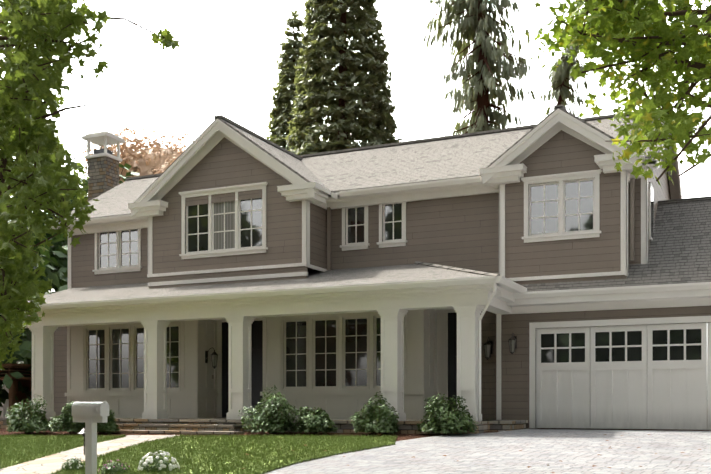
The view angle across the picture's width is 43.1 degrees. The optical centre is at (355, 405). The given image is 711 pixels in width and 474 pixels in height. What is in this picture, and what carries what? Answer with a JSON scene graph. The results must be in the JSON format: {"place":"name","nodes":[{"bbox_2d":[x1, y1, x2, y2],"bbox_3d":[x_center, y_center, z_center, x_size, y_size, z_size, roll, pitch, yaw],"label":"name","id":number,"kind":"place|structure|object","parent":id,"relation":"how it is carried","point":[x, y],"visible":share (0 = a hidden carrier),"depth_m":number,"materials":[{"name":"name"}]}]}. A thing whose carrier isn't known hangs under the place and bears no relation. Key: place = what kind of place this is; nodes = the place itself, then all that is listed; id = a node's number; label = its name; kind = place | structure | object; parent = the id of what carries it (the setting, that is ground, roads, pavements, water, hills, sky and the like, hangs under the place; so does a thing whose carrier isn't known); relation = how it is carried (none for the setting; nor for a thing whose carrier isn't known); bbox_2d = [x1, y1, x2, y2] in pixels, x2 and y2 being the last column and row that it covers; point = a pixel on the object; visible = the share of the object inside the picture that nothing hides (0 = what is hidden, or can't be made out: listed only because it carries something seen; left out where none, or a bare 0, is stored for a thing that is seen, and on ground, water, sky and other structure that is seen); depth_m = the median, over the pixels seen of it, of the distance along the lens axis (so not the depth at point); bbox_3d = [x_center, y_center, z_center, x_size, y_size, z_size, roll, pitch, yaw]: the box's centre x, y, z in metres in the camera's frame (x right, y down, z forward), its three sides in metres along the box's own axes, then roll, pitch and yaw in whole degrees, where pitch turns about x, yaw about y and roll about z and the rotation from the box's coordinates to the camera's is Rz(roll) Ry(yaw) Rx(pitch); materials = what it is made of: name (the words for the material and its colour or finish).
{"place":"outdoors","nodes":[
{"label":"outdoors","id":0,"kind":"place"},
{"bbox_2d":[0,434,397,473],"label":"lawn","id":1,"kind":"structure","parent":0,"point":[210,454],"depth_m":16.74,"materials":[{"name":"green plant"}]},
{"bbox_2d":[61,455,84,470],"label":"flowers","id":2,"kind":"object","parent":1,"relation":"on","point":[77,465],"visible":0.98,"depth_m":14.40,"materials":[{"name":"white plant"}]},
{"bbox_2d":[72,401,108,473],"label":"mailbox","id":3,"kind":"object","parent":1,"relation":"on","point":[91,415],"visible":1,"depth_m":12.34,"materials":[{"name":"white metal"}]},
{"bbox_2d":[98,460,129,473],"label":"flowers","id":4,"kind":"object","parent":1,"relation":"on","point":[112,468],"visible":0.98,"depth_m":13.81,"materials":[{"name":"green plant"}]},
{"bbox_2d":[138,450,179,472],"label":"white mums","id":5,"kind":"object","parent":1,"relation":"on","point":[161,464],"visible":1,"depth_m":13.86,"materials":[{"name":"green plant"}]},
{"bbox_2d":[242,432,700,473],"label":"fallen leaves","id":6,"kind":"object","parent":1,"relation":"on","point":[519,450],"visible":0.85,"depth_m":14.72,"materials":[{"name":"brown plant"}]},
{"bbox_2d":[214,201,234,249],"bbox_3d":[-3.377,-4.728,23.215,0.643,1.375,0.001,0,0,25],"label":"window curtain","id":7,"kind":"object","parent":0,"point":[219,226],"visible":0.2,"depth_m":23.20,"materials":[{"name":"white fabric"}]},
{"bbox_2d":[65,309,455,419],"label":"porch panel walls","id":8,"kind":"structure","parent":0,"point":[197,393],"depth_m":22.82,"materials":[{"name":"beige wood"}]},
{"bbox_2d":[94,148,456,417],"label":"house doors","id":9,"kind":"structure","parent":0,"point":[256,358],"depth_m":24.10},
{"bbox_2d":[0,428,710,440],"bbox_3d":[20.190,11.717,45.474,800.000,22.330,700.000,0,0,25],"label":"terrain","id":10,"kind":"structure","parent":0,"point":[400,437],"depth_m":20.48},
{"bbox_2d":[0,361,23,417],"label":"neighbour house walls","id":11,"kind":"structure","parent":10,"relation":"on","point":[5,407],"depth_m":42.14,"materials":[{"name":"grey"}]},
{"bbox_2d":[0,364,31,414],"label":"neighbour fence","id":12,"kind":"object","parent":10,"relation":"on","point":[13,389],"visible":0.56,"depth_m":28.38,"materials":[{"name":"brown wood"}]},
{"bbox_2d":[5,395,50,433],"bbox_3d":[-8.000,0.219,22.049,1.227,0.941,1.202,0,0,-7],"label":"shrub","id":13,"kind":"object","parent":10,"relation":"on","point":[25,420],"visible":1,"depth_m":21.86,"materials":[{"name":"green plant"}]},
{"bbox_2d":[0,160,67,415],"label":"tree","id":14,"kind":"object","parent":10,"relation":"on","point":[26,344],"depth_m":29.23,"materials":[{"name":"green plant"}]},
{"bbox_2d":[48,401,84,433],"bbox_3d":[-6.889,0.276,21.692,1.056,0.804,0.966,0,0,-39],"label":"shrub","id":15,"kind":"object","parent":10,"relation":"on","point":[66,422],"visible":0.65,"depth_m":21.46,"materials":[{"name":"green plant"}]},
{"bbox_2d":[2,142,139,388],"bbox_3d":[-13.025,-4.939,38.145,10.414,11.919,10.803,0,0,25],"label":"tree","id":16,"kind":"object","parent":10,"relation":"on","point":[62,262],"depth_m":35.68,"materials":[{"name":"green plant"}]},
{"bbox_2d":[0,435,179,473],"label":"walkway","id":17,"kind":"structure","parent":10,"relation":"on","point":[48,464],"depth_m":16.54,"materials":[{"name":"beige concrete"}]},
{"bbox_2d":[79,427,84,454],"bbox_3d":[-5.047,0.665,16.751,0.230,0.535,0.230,0,0,25],"label":"path light","id":18,"kind":"object","parent":17,"relation":"on","point":[82,431],"visible":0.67,"depth_m":16.73,"materials":[{"name":"white metal"}]},
{"bbox_2d":[97,409,119,434],"bbox_3d":[-6.006,0.387,21.438,0.720,0.631,0.756,0,0,-26],"label":"shrub","id":19,"kind":"object","parent":10,"relation":"on","point":[110,425],"visible":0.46,"depth_m":21.27,"materials":[{"name":"green plant"}]},
{"bbox_2d":[81,121,197,200],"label":"autumn tree","id":20,"kind":"object","parent":10,"relation":"on","point":[153,159],"depth_m":46.12,"materials":[{"name":"plant"}]},
{"bbox_2d":[0,420,528,434],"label":"house stone base","id":21,"kind":"object","parent":10,"relation":"on","point":[405,428],"visible":0.04,"depth_m":20.63,"materials":[{"name":"stone"}]},
{"bbox_2d":[0,418,527,433],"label":"porch stone caps","id":22,"kind":"object","parent":21,"relation":"on","point":[242,432],"depth_m":21.18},
{"bbox_2d":[238,385,299,433],"bbox_3d":[-1.826,0.080,20.054,1.342,1.117,1.176,0,0,-39],"label":"shrub","id":23,"kind":"object","parent":10,"relation":"on","point":[277,422],"visible":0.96,"depth_m":19.86,"materials":[{"name":"green plant"}]},
{"bbox_2d":[265,10,305,149],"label":"redwood","id":24,"kind":"object","parent":10,"relation":"on","point":[280,116],"depth_m":65.38,"materials":[{"name":"green plant"}]},
{"bbox_2d":[293,406,338,435],"bbox_3d":[-0.860,0.344,19.700,1.037,0.669,0.916,0,0,9],"label":"shrub","id":25,"kind":"object","parent":10,"relation":"on","point":[314,421],"visible":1,"depth_m":19.57,"materials":[{"name":"green plant"}]},
{"bbox_2d":[284,0,402,154],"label":"redwood","id":26,"kind":"object","parent":10,"relation":"on","point":[317,77],"depth_m":58.05,"materials":[{"name":"green plant"}]},
{"bbox_2d":[0,0,710,369],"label":"sweetgum","id":27,"kind":"object","parent":10,"relation":"on","point":[53,177],"depth_m":11.21,"materials":[{"name":"green plant"}]},
{"bbox_2d":[524,0,710,185],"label":"sweetgum leaves","id":28,"kind":"object","parent":27,"relation":"attached to","point":[608,21],"visible":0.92,"depth_m":9.30,"materials":[{"name":"green plant"}]},
{"bbox_2d":[22,109,710,429],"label":"house trim","id":29,"kind":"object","parent":10,"relation":"on","point":[647,392],"visible":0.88,"depth_m":20.46,"materials":[{"name":"white paint"}]},
{"bbox_2d":[205,347,217,368],"bbox_3d":[-3.847,-1.278,24.155,0.375,0.577,0.199,0,0,25],"label":"wall lantern","id":30,"kind":"object","parent":29,"relation":"attached to","point":[214,356],"visible":1,"depth_m":24.08,"materials":[{"name":"grey metal"}]},
{"bbox_2d":[484,337,492,359],"bbox_3d":[3.148,-1.355,21.291,0.189,0.548,0.356,0,0,25],"label":"wall lantern","id":31,"kind":"object","parent":29,"relation":"attached to","point":[488,348],"visible":1,"depth_m":21.19,"materials":[{"name":"grey metal"}]},
{"bbox_2d":[508,333,516,353],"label":"wall lantern","id":32,"kind":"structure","parent":29,"relation":"attached to","point":[512,340],"depth_m":20.56,"materials":[{"name":"grey metal"}]},
{"bbox_2d":[350,391,401,434],"bbox_3d":[0.466,0.154,19.278,1.076,0.934,0.975,0,0,25],"label":"shrub","id":33,"kind":"object","parent":10,"relation":"on","point":[381,418],"visible":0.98,"depth_m":19.06,"materials":[{"name":"green plant"}]},
{"bbox_2d":[416,393,477,434],"bbox_3d":[1.901,0.174,18.754,1.478,0.876,1.078,0,0,25],"label":"shrub","id":34,"kind":"object","parent":10,"relation":"on","point":[458,418],"visible":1,"depth_m":18.54,"materials":[{"name":"green plant"}]},
{"bbox_2d":[423,0,535,136],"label":"cedar","id":35,"kind":"object","parent":10,"relation":"on","point":[467,26],"depth_m":68.93,"materials":[{"name":"green plant"}]},
{"bbox_2d":[264,429,710,473],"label":"driveway pavers","id":36,"kind":"object","parent":10,"relation":"on","point":[545,451],"visible":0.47,"depth_m":14.91,"materials":[{"name":"grey stone"}]},
{"bbox_2d":[540,35,590,117],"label":"cedar","id":37,"kind":"object","parent":10,"relation":"on","point":[560,74],"depth_m":75.32,"materials":[{"name":"green plant"}]},
{"bbox_2d":[0,0,710,291],"label":"sky","id":38,"kind":"structure","parent":0,"point":[224,63],"materials":[{"name":"white"}]},
{"bbox_2d":[54,130,710,430],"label":"house siding walls","id":39,"kind":"structure","parent":0,"point":[461,232],"depth_m":21.88,"materials":[{"name":"brown wood"}]},
{"bbox_2d":[28,104,710,303],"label":"house roofs","id":40,"kind":"structure","parent":39,"relation":"on","point":[679,252],"depth_m":22.53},
{"bbox_2d":[88,156,118,201],"bbox_3d":[-8.716,-5.490,31.141,0.770,6.020,0.700,0,0,25],"label":"house chimney","id":41,"kind":"object","parent":40,"relation":"on","point":[103,173],"visible":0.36,"depth_m":30.84,"materials":[{"name":"brown brick"}]},
{"bbox_2d":[212,179,633,378],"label":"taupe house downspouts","id":42,"kind":"object","parent":39,"relation":"attached to","point":[631,227],"visible":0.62,"depth_m":19.95,"materials":[{"name":"brown metal"}]},
{"bbox_2d":[89,180,700,387],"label":"window panes","id":43,"kind":"structure","parent":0,"point":[693,352],"depth_m":22.35,"materials":[{"name":"clear glass"}]}
]}

